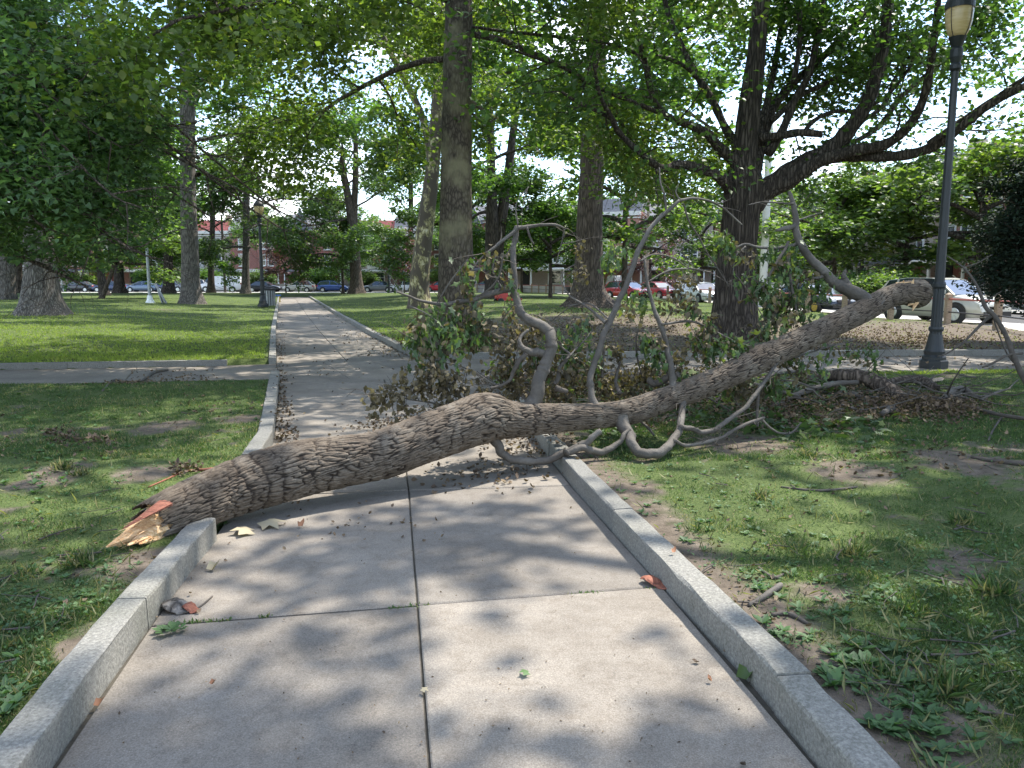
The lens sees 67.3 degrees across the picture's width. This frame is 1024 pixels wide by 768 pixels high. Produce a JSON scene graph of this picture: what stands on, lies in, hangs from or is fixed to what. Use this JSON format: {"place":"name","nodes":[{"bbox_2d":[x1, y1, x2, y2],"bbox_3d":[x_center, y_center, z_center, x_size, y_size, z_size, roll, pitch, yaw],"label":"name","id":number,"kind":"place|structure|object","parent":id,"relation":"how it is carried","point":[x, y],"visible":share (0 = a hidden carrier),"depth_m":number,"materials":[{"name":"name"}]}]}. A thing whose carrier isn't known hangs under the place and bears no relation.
{"place":"outdoors","nodes":[
{"label":"outdoors","id":0,"kind":"place"},
{"bbox_2d":[0,364,277,383],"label":"cross path","id":1,"kind":"structure","parent":0,"point":[101,375],"depth_m":13.13,"materials":[{"name":"concrete"}]},
{"bbox_2d":[175,215,231,282],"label":"row house","id":2,"kind":"structure","parent":0,"point":[217,232],"depth_m":120.05,"materials":[{"name":"brick"}]},
{"bbox_2d":[61,292,437,292],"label":"pavement","id":3,"kind":"structure","parent":0,"point":[256,292],"depth_m":93.08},
{"bbox_2d":[226,217,283,283],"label":"row house","id":4,"kind":"structure","parent":0,"point":[253,262],"depth_m":120.31,"materials":[{"name":"red brick"}]},
{"bbox_2d":[61,290,482,292],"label":"street","id":5,"kind":"structure","parent":0,"point":[279,291],"depth_m":107.91,"materials":[{"name":"asphalt"}]},
{"bbox_2d":[60,281,96,291],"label":"parked car","id":6,"kind":"object","parent":5,"relation":"on","point":[83,288],"visible":0.61,"depth_m":100.87,"materials":[{"name":"black paint"}]},
{"bbox_2d":[126,281,156,291],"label":"parked car","id":7,"kind":"object","parent":5,"relation":"on","point":[138,286],"visible":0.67,"depth_m":100.86,"materials":[{"name":"paint"}]},
{"bbox_2d":[201,276,241,291],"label":"parked van","id":8,"kind":"object","parent":5,"relation":"on","point":[237,286],"visible":0.44,"depth_m":100.75,"materials":[{"name":"white paint"}]},
{"bbox_2d":[282,281,315,291],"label":"parked car","id":9,"kind":"object","parent":5,"relation":"on","point":[311,287],"visible":0.74,"depth_m":100.89,"materials":[{"name":"silver paint"}]},
{"bbox_2d":[317,281,348,291],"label":"parked car","id":10,"kind":"object","parent":5,"relation":"on","point":[324,286],"visible":0.74,"depth_m":100.90,"materials":[{"name":"blue paint"}]},
{"bbox_2d":[364,281,392,291],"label":"parked car","id":11,"kind":"object","parent":5,"relation":"on","point":[379,285],"visible":0.52,"depth_m":100.86,"materials":[{"name":"grey paint"}]},
{"bbox_2d":[394,217,438,283],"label":"row house","id":12,"kind":"structure","parent":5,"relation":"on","point":[434,253],"depth_m":120.23,"materials":[{"name":"red brick"}]},
{"bbox_2d":[472,198,520,291],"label":"row house","id":13,"kind":"structure","parent":5,"relation":"on","point":[481,273],"depth_m":102.91,"materials":[{"name":"red brick"}]},
{"bbox_2d":[508,205,575,292],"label":"row house","id":14,"kind":"structure","parent":5,"relation":"on","point":[537,278],"depth_m":99.53,"materials":[{"name":"brick"}]},
{"bbox_2d":[284,210,339,284],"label":"row house","id":15,"kind":"structure","parent":0,"point":[321,251],"depth_m":120.25,"materials":[{"name":"red brick"}]},
{"bbox_2d":[340,220,394,283],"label":"row house","id":16,"kind":"structure","parent":0,"point":[375,271],"depth_m":120.48,"materials":[{"name":"brick"}]},
{"bbox_2d":[277,359,486,379],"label":"crossing slabs","id":17,"kind":"structure","parent":0,"point":[373,370],"depth_m":13.72,"materials":[{"name":"concrete"}]},
{"bbox_2d":[0,292,1023,767],"bbox_3d":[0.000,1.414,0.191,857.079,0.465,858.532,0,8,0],"label":"ground","id":18,"kind":"structure","parent":0,"point":[140,470],"depth_m":5.68,"materials":[{"name":"plant"}]},
{"bbox_2d":[0,190,69,299],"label":"forked tree","id":19,"kind":"object","parent":18,"relation":"on","point":[9,289],"visible":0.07,"depth_m":48.39,"materials":[{"name":"grey plant"}]},
{"bbox_2d":[15,65,200,294],"bbox_3d":[-33.802,-16.930,62.263,17.663,19.774,16.443,-5,9,-34],"label":"tall tree","id":20,"kind":"object","parent":18,"relation":"on","point":[101,277],"visible":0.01,"depth_m":63.06,"materials":[{"name":"green plant"}]},
{"bbox_2d":[0,518,216,767],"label":"kerb","id":21,"kind":"structure","parent":18,"relation":"on","point":[42,728],"depth_m":3.05,"materials":[{"name":"concrete"}]},
{"bbox_2d":[0,360,226,369],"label":"kerb cross","id":22,"kind":"object","parent":18,"relation":"on","point":[104,364],"visible":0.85,"depth_m":14.11,"materials":[{"name":"concrete"}]},
{"bbox_2d":[54,210,180,298],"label":"tree","id":23,"kind":"object","parent":18,"relation":"on","point":[169,240],"visible":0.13,"depth_m":51.66,"materials":[{"name":"green plant"}]},
{"bbox_2d":[57,154,207,292],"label":"tall tree","id":24,"kind":"object","parent":18,"relation":"on","point":[119,286],"visible":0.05,"depth_m":73.54,"materials":[{"name":"green plant"}]},
{"bbox_2d":[11,0,266,315],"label":"broad tree","id":25,"kind":"object","parent":18,"relation":"on","point":[58,305],"visible":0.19,"depth_m":27.01,"materials":[{"name":"green plant"}]},
{"bbox_2d":[130,267,162,290],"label":"shrub","id":26,"kind":"object","parent":18,"relation":"on","point":[137,277],"visible":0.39,"depth_m":110.36,"materials":[{"name":"green plant"}]},
{"bbox_2d":[145,248,154,302],"bbox_3d":[-20.199,-6.131,42.737,0.680,3.600,0.680,0,8,0],"label":"lamp post","id":27,"kind":"object","parent":18,"relation":"on","point":[149,298],"visible":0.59,"depth_m":42.73,"materials":[{"name":"metal"}]},
{"bbox_2d":[0,0,359,321],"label":"maple tree","id":28,"kind":"object","parent":18,"relation":"on","point":[62,165],"visible":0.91,"depth_m":12.11,"materials":[{"name":"green plant"}]},
{"bbox_2d":[47,0,370,303],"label":"tall tree","id":29,"kind":"object","parent":18,"relation":"on","point":[191,291],"visible":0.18,"depth_m":43.61,"materials":[{"name":"green plant"}]},
{"bbox_2d":[123,61,295,292],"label":"tall tree","id":30,"kind":"object","parent":18,"relation":"on","point":[168,287],"visible":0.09,"depth_m":70.86,"materials":[{"name":"green plant"}]},
{"bbox_2d":[142,134,293,292],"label":"tall tree","id":31,"kind":"object","parent":18,"relation":"on","point":[211,288],"visible":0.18,"depth_m":86.52,"materials":[{"name":"green plant"}]},
{"bbox_2d":[171,88,345,293],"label":"tall tree","id":32,"kind":"object","parent":18,"relation":"on","point":[216,251],"visible":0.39,"depth_m":74.85,"materials":[{"name":"green plant"}]},
{"bbox_2d":[240,268,278,290],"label":"shrub","id":33,"kind":"object","parent":18,"relation":"on","point":[256,277],"visible":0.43,"depth_m":112.08,"materials":[{"name":"green plant"}]},
{"bbox_2d":[241,370,279,454],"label":"kerb","id":34,"kind":"structure","parent":18,"relation":"on","point":[263,437],"depth_m":8.19,"materials":[{"name":"concrete"}]},
{"bbox_2d":[253,197,267,306],"bbox_3d":[-13.564,-7.128,41.523,0.539,5.900,0.539,3,8,22],"label":"street lamp","id":35,"kind":"object","parent":18,"relation":"on","point":[262,302],"visible":0.74,"depth_m":41.49,"materials":[{"name":"metal"}]},
{"bbox_2d":[264,286,275,305],"bbox_3d":[-13.651,-4.976,43.331,0.720,1.090,0.720,0,8,0],"label":"litter bin","id":36,"kind":"object","parent":18,"relation":"on","point":[270,295],"visible":0.8,"depth_m":43.10,"materials":[{"name":"grey metal"}]},
{"bbox_2d":[269,296,278,363],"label":"kerb","id":37,"kind":"structure","parent":18,"relation":"on","point":[272,351],"depth_m":19.49,"materials":[{"name":"concrete"}]},
{"bbox_2d":[256,243,313,292],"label":"tree","id":38,"kind":"object","parent":18,"relation":"on","point":[274,270],"visible":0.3,"depth_m":88.22,"materials":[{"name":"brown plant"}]},
{"bbox_2d":[304,266,346,290],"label":"shrub","id":39,"kind":"object","parent":18,"relation":"on","point":[321,277],"visible":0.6,"depth_m":111.61,"materials":[{"name":"green plant"}]},
{"bbox_2d":[241,73,424,293],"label":"tall tree","id":40,"kind":"object","parent":18,"relation":"on","point":[351,255],"visible":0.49,"depth_m":74.52,"materials":[{"name":"green plant"}]},
{"bbox_2d":[300,205,378,293],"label":"tree","id":41,"kind":"object","parent":18,"relation":"on","point":[343,224],"visible":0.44,"depth_m":77.69,"materials":[{"name":"green plant"}]},
{"bbox_2d":[276,297,409,363],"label":"footpath","id":42,"kind":"structure","parent":18,"relation":"on","point":[298,317],"depth_m":21.20,"materials":[{"name":"concrete"}]},
{"bbox_2d":[311,205,386,280],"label":"building","id":43,"kind":"structure","parent":18,"relation":"on","point":[364,264],"depth_m":110.43,"materials":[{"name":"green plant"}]},
{"bbox_2d":[344,270,381,290],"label":"shrub","id":44,"kind":"object","parent":18,"relation":"on","point":[368,278],"visible":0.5,"depth_m":111.85,"materials":[{"name":"green plant"}]},
{"bbox_2d":[308,296,420,356],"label":"kerb","id":45,"kind":"structure","parent":18,"relation":"on","point":[393,343],"depth_m":22.55,"materials":[{"name":"concrete"}]},
{"bbox_2d":[333,127,440,291],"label":"tall tree","id":46,"kind":"object","parent":18,"relation":"on","point":[409,200],"visible":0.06,"depth_m":100.00,"materials":[{"name":"green plant"}]},
{"bbox_2d":[0,0,789,348],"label":"sycamore","id":47,"kind":"object","parent":18,"relation":"on","point":[278,28],"visible":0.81,"depth_m":16.41,"materials":[{"name":"green plant"}]},
{"bbox_2d":[373,227,431,292],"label":"tree","id":48,"kind":"object","parent":18,"relation":"on","point":[405,264],"visible":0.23,"depth_m":89.02,"materials":[{"name":"green plant"}]},
{"bbox_2d":[53,379,816,767],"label":"footpath","id":49,"kind":"structure","parent":18,"relation":"on","point":[617,655],"depth_m":3.37,"materials":[{"name":"concrete"}]},
{"bbox_2d":[160,597,188,614],"bbox_3d":[-1.636,1.090,3.760,0.164,0.060,0.121,2,8,16],"label":"bark chunk","id":50,"kind":"object","parent":49,"relation":"on","point":[174,604],"visible":0.91,"depth_m":3.73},
{"bbox_2d":[152,521,230,633],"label":"kerb weeds","id":51,"kind":"object","parent":49,"relation":"on","point":[173,626],"visible":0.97,"depth_m":3.55,"materials":[{"name":"green plant"}]},
{"bbox_2d":[168,586,664,624],"bbox_3d":[-0.400,1.098,3.826,2.478,0.037,0.073,-1,8,-10],"label":"joint moss","id":52,"kind":"object","parent":49,"relation":"on","point":[268,614],"visible":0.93,"depth_m":3.69,"materials":[{"name":"green plant"}]},
{"bbox_2d":[73,513,773,765],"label":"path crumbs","id":53,"kind":"object","parent":49,"relation":"on","point":[119,712],"visible":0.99,"depth_m":2.95,"materials":[{"name":"brown plant"}]},
{"bbox_2d":[446,339,1023,418],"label":"brushwood","id":54,"kind":"object","parent":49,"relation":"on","point":[897,403],"depth_m":9.40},
{"bbox_2d":[337,40,560,293],"bbox_3d":[-3.404,-16.958,59.320,17.309,20.478,19.131,0,8,0],"label":"tall tree","id":55,"kind":"object","parent":18,"relation":"on","point":[394,241],"visible":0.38,"depth_m":57.37,"materials":[{"name":"green plant"}]},
{"bbox_2d":[286,0,613,308],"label":"sycamore","id":56,"kind":"object","parent":18,"relation":"on","point":[419,286],"visible":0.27,"depth_m":37.53,"materials":[{"name":"green plant"}]},
{"bbox_2d":[351,0,623,298],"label":"twin trunk tree","id":57,"kind":"object","parent":18,"relation":"on","point":[494,211],"visible":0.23,"depth_m":50.31,"materials":[{"name":"green plant"}]},
{"bbox_2d":[0,394,1021,716],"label":"grass tufts","id":58,"kind":"object","parent":18,"relation":"on","point":[1000,588],"visible":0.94,"depth_m":3.65,"materials":[{"name":"plant"}]},
{"bbox_2d":[0,371,1023,461],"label":"grass","id":59,"kind":"structure","parent":18,"relation":"on","point":[188,444],"depth_m":7.72,"materials":[{"name":"plant"}]},
{"bbox_2d":[0,360,1023,767],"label":"weeds","id":60,"kind":"object","parent":18,"relation":"on","point":[834,678],"visible":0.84,"depth_m":3.01,"materials":[{"name":"green plant"}]},
{"bbox_2d":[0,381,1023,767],"bbox_3d":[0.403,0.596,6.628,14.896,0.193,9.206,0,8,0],"label":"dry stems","id":61,"kind":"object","parent":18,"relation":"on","point":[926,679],"visible":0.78,"depth_m":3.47,"materials":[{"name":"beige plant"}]},
{"bbox_2d":[0,408,1023,709],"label":"ground cover","id":62,"kind":"object","parent":18,"relation":"on","point":[932,624],"visible":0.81,"depth_m":3.70,"materials":[{"name":"green plant"}]},
{"bbox_2d":[0,301,1023,764],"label":"fallen leaves","id":63,"kind":"object","parent":18,"relation":"on","point":[956,407],"depth_m":8.39,"materials":[{"name":"plant"}]},
{"bbox_2d":[483,209,548,292],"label":"tree","id":64,"kind":"object","parent":18,"relation":"on","point":[520,269],"visible":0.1,"depth_m":88.75,"materials":[{"name":"green plant"}]},
{"bbox_2d":[106,167,932,550],"bbox_3d":[0.918,-0.442,6.733,8.112,2.985,1.644,-4,9,-29],"label":"fallen tree","id":65,"kind":"object","parent":18,"relation":"on","point":[254,481],"visible":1,"depth_m":6.67,"materials":[{"name":"wood"}]},
{"bbox_2d":[482,185,621,297],"bbox_3d":[2.916,-10.065,55.094,10.082,7.858,10.081,0,8,0],"label":"tree","id":66,"kind":"object","parent":18,"relation":"on","point":[552,208],"visible":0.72,"depth_m":53.52,"materials":[{"name":"green plant"}]},
{"bbox_2d":[540,215,643,284],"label":"tree","id":67,"kind":"object","parent":18,"relation":"on","point":[564,254],"visible":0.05,"depth_m":84.92,"materials":[{"name":"green plant"}]},
{"bbox_2d":[569,193,646,291],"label":"row house","id":68,"kind":"structure","parent":18,"relation":"on","point":[615,210],"depth_m":95.86,"materials":[{"name":"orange brick"}]},
{"bbox_2d":[421,0,795,308],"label":"tall tree","id":69,"kind":"object","parent":18,"relation":"on","point":[589,226],"visible":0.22,"depth_m":34.03,"materials":[{"name":"green plant"}]},
{"bbox_2d":[536,134,716,299],"bbox_3d":[8.322,-13.297,57.769,14.435,13.954,14.656,0,8,0],"label":"tree","id":70,"kind":"object","parent":18,"relation":"on","point":[619,237],"visible":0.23,"depth_m":57.32,"materials":[{"name":"green plant"}]},
{"bbox_2d":[605,281,651,297],"bbox_3d":[9.797,-7.919,64.970,2.100,1.556,4.130,-6,10,-40],"label":"parked car","id":71,"kind":"object","parent":18,"relation":"on","point":[612,286],"visible":0.34,"depth_m":64.66,"materials":[{"name":"red paint"}]},
{"bbox_2d":[281,301,1023,372],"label":"leaf scatter","id":72,"kind":"object","parent":18,"relation":"on","point":[945,340],"visible":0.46,"depth_m":19.69,"materials":[{"name":"plant"}]},
{"bbox_2d":[627,212,684,284],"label":"tree","id":73,"kind":"object","parent":18,"relation":"on","point":[639,266],"visible":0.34,"depth_m":81.46,"materials":[{"name":"green plant"}]},
{"bbox_2d":[493,375,900,767],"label":"kerb","id":74,"kind":"structure","parent":18,"relation":"on","point":[822,726],"depth_m":3.24,"materials":[{"name":"concrete"}]},
{"bbox_2d":[641,191,772,284],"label":"tree","id":75,"kind":"object","parent":18,"relation":"on","point":[703,262],"visible":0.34,"depth_m":64.69,"materials":[{"name":"green plant"}]},
{"bbox_2d":[429,0,1023,340],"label":"maple tree","id":76,"kind":"object","parent":18,"relation":"on","point":[873,57],"visible":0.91,"depth_m":18.29,"materials":[{"name":"green plant"}]},
{"bbox_2d":[447,349,1023,358],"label":"kerb cross","id":77,"kind":"object","parent":18,"relation":"on","point":[955,352],"visible":0.29,"depth_m":16.25,"materials":[{"name":"concrete"}]},
{"bbox_2d":[476,283,1023,329],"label":"rail fence","id":78,"kind":"object","parent":18,"relation":"on","point":[949,299],"visible":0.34,"depth_m":26.35,"materials":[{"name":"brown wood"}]},
{"bbox_2d":[574,368,940,447],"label":"fallen leaves","id":79,"kind":"object","parent":18,"relation":"on","point":[861,420],"visible":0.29,"depth_m":8.14,"materials":[{"name":"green plant"}]},
{"bbox_2d":[747,582,782,606],"bbox_3d":[1.213,1.004,3.666,0.034,0.035,0.314,8,11,44],"label":"fallen stick","id":80,"kind":"object","parent":18,"relation":"on","point":[768,593],"visible":0.95,"depth_m":3.66,"materials":[{"name":"wood"}]},
{"bbox_2d":[758,124,772,305],"bbox_3d":[15.581,-10.252,47.170,2.200,11.000,0.520,0,8,0],"label":"utility pole","id":81,"kind":"object","parent":18,"relation":"on","point":[765,241],"visible":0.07,"depth_m":47.16,"materials":[{"name":"beige paint"}]},
{"bbox_2d":[756,200,847,282],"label":"tree","id":82,"kind":"object","parent":18,"relation":"on","point":[759,252],"visible":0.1,"depth_m":61.14,"materials":[{"name":"green plant"}]},
{"bbox_2d":[771,380,858,405],"bbox_3d":[3.655,0.116,9.407,1.546,0.260,0.212,-4,9,-29],"label":"broken limb","id":83,"kind":"object","parent":18,"relation":"on","point":[837,383],"visible":0.73,"depth_m":9.55,"materials":[{"name":"brown plant"}]},
{"bbox_2d":[757,161,932,282],"bbox_3d":[21.050,-10.037,50.982,13.622,9.631,13.621,0,8,0],"label":"tree","id":84,"kind":"object","parent":18,"relation":"on","point":[849,253],"visible":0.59,"depth_m":48.34,"materials":[{"name":"green plant"}]},
{"bbox_2d":[799,368,907,400],"bbox_3d":[4.396,0.004,9.877,0.321,0.417,1.386,-7,10,-42],"label":"broken limb","id":85,"kind":"object","parent":18,"relation":"on","point":[875,381],"visible":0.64,"depth_m":9.72,"materials":[{"name":"brown plant"}]},
{"bbox_2d":[850,266,920,293],"bbox_3d":[19.220,-4.483,39.728,4.220,3.213,3.617,3,8,24],"label":"shrub","id":86,"kind":"object","parent":18,"relation":"on","point":[872,282],"visible":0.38,"depth_m":39.44,"materials":[{"name":"green plant"}]},
{"bbox_2d":[809,145,1011,278],"bbox_3d":[24.741,-9.542,46.496,14.283,9.853,14.207,0,8,0],"label":"tree","id":87,"kind":"object","parent":18,"relation":"on","point":[888,231],"visible":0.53,"depth_m":44.91,"materials":[{"name":"green plant"}]},
{"bbox_2d":[889,374,939,390],"bbox_3d":[5.521,-0.028,10.794,0.804,0.182,0.573,3,8,22],"label":"broken limb","id":88,"kind":"object","parent":18,"relation":"on","point":[925,379],"visible":0.54,"depth_m":10.78,"materials":[{"name":"brown plant"}]},
{"bbox_2d":[879,365,984,371],"bbox_3d":[7.615,-0.253,13.811,1.500,0.050,1.150,0,8,0],"label":"lamp footing","id":89,"kind":"object","parent":18,"relation":"on","point":[911,367],"visible":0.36,"depth_m":13.97,"materials":[{"name":"concrete"}]},
{"bbox_2d":[919,0,975,368],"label":"street lamp","id":90,"kind":"object","parent":89,"relation":"on","point":[959,14],"visible":0.99,"depth_m":13.42,"materials":[{"name":"metal"}]},
{"bbox_2d":[859,116,1023,282],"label":"tree","id":91,"kind":"object","parent":18,"relation":"on","point":[994,153],"visible":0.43,"depth_m":43.94,"materials":[{"name":"green plant"}]},
{"bbox_2d":[940,385,1002,397],"bbox_3d":[5.909,0.097,9.893,1.795,0.171,0.308,-6,10,-39],"label":"broken limb","id":92,"kind":"object","parent":18,"relation":"on","point":[954,390],"visible":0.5,"depth_m":9.71,"materials":[{"name":"brown plant"}]},
{"bbox_2d":[937,254,1023,383],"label":"dead bough","id":93,"kind":"object","parent":18,"relation":"on","point":[1012,356],"visible":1,"depth_m":9.31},
{"bbox_2d":[950,147,1023,316],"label":"yew tree","id":94,"kind":"object","parent":18,"relation":"on","point":[1002,234],"visible":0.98,"depth_m":18.19,"materials":[{"name":"green plant"}]},
{"bbox_2d":[971,455,1023,465],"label":"fallen stick","id":95,"kind":"object","parent":18,"relation":"on","point":[1015,462],"visible":0.94,"depth_m":6.30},
{"bbox_2d":[0,293,1023,375],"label":"grass","id":96,"kind":"structure","parent":0,"point":[62,355],"depth_m":18.47,"materials":[{"name":"plant"}]},
{"bbox_2d":[22,0,1023,219],"label":"sky","id":97,"kind":"structure","parent":0,"point":[378,205],"materials":[{"name":"white"}]},
{"bbox_2d":[418,356,1023,377],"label":"cross path","id":98,"kind":"structure","parent":0,"point":[476,365],"depth_m":14.90,"materials":[{"name":"concrete"}]},
{"bbox_2d":[557,293,1023,330],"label":"pavement","id":99,"kind":"structure","parent":0,"point":[1018,326],"depth_m":30.00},
{"bbox_2d":[637,282,675,298],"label":"parked car","id":100,"kind":"object","parent":99,"relation":"on","point":[661,287],"visible":0.35,"depth_m":66.41,"materials":[{"name":"red paint"}]},
{"bbox_2d":[882,278,1011,323],"bbox_3d":[16.512,-3.224,29.651,2.210,1.735,4.746,-3,8,-21],"label":"parked car","id":101,"kind":"object","parent":99,"relation":"on","point":[967,307],"visible":0.42,"depth_m":28.46,"materials":[{"name":"silver paint"}]},
{"bbox_2d":[663,296,1023,323],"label":"street","id":102,"kind":"structure","parent":0,"point":[1011,320],"depth_m":32.49,"materials":[{"name":"asphalt"}]},
{"bbox_2d":[638,201,714,284],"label":"row house","id":103,"kind":"structure","parent":102,"relation":"on","point":[706,277],"depth_m":93.00,"materials":[{"name":"brick"}]},
{"bbox_2d":[675,282,714,301],"bbox_3d":[13.130,-6.345,53.602,2.140,1.488,4.630,-2,8,-15],"label":"parked car","id":104,"kind":"object","parent":102,"relation":"on","point":[697,294],"visible":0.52,"depth_m":52.76,"materials":[{"name":"white paint"}]},
{"bbox_2d":[781,283,854,312],"bbox_3d":[14.985,-4.297,38.454,2.140,1.488,4.630,-2,8,-18],"label":"parked car","id":105,"kind":"object","parent":102,"relation":"on","point":[836,300],"visible":0.25,"depth_m":36.62,"materials":[{"name":"black paint"}]},
{"bbox_2d":[789,162,912,275],"bbox_3d":[28.829,-12.810,63.130,12.332,11.793,13.247,-4,9,-28],"label":"street tree","id":106,"kind":"object","parent":102,"relation":"on","point":[841,265],"visible":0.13,"depth_m":63.02,"materials":[{"name":"green plant"}]},
{"bbox_2d":[851,139,987,277],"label":"row house","id":107,"kind":"structure","parent":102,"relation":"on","point":[921,244],"depth_m":59.21,"materials":[{"name":"brick"}]},
{"bbox_2d":[901,142,1023,290],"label":"row house","id":108,"kind":"structure","parent":102,"relation":"on","point":[953,270],"depth_m":54.83,"materials":[{"name":"red brick"}]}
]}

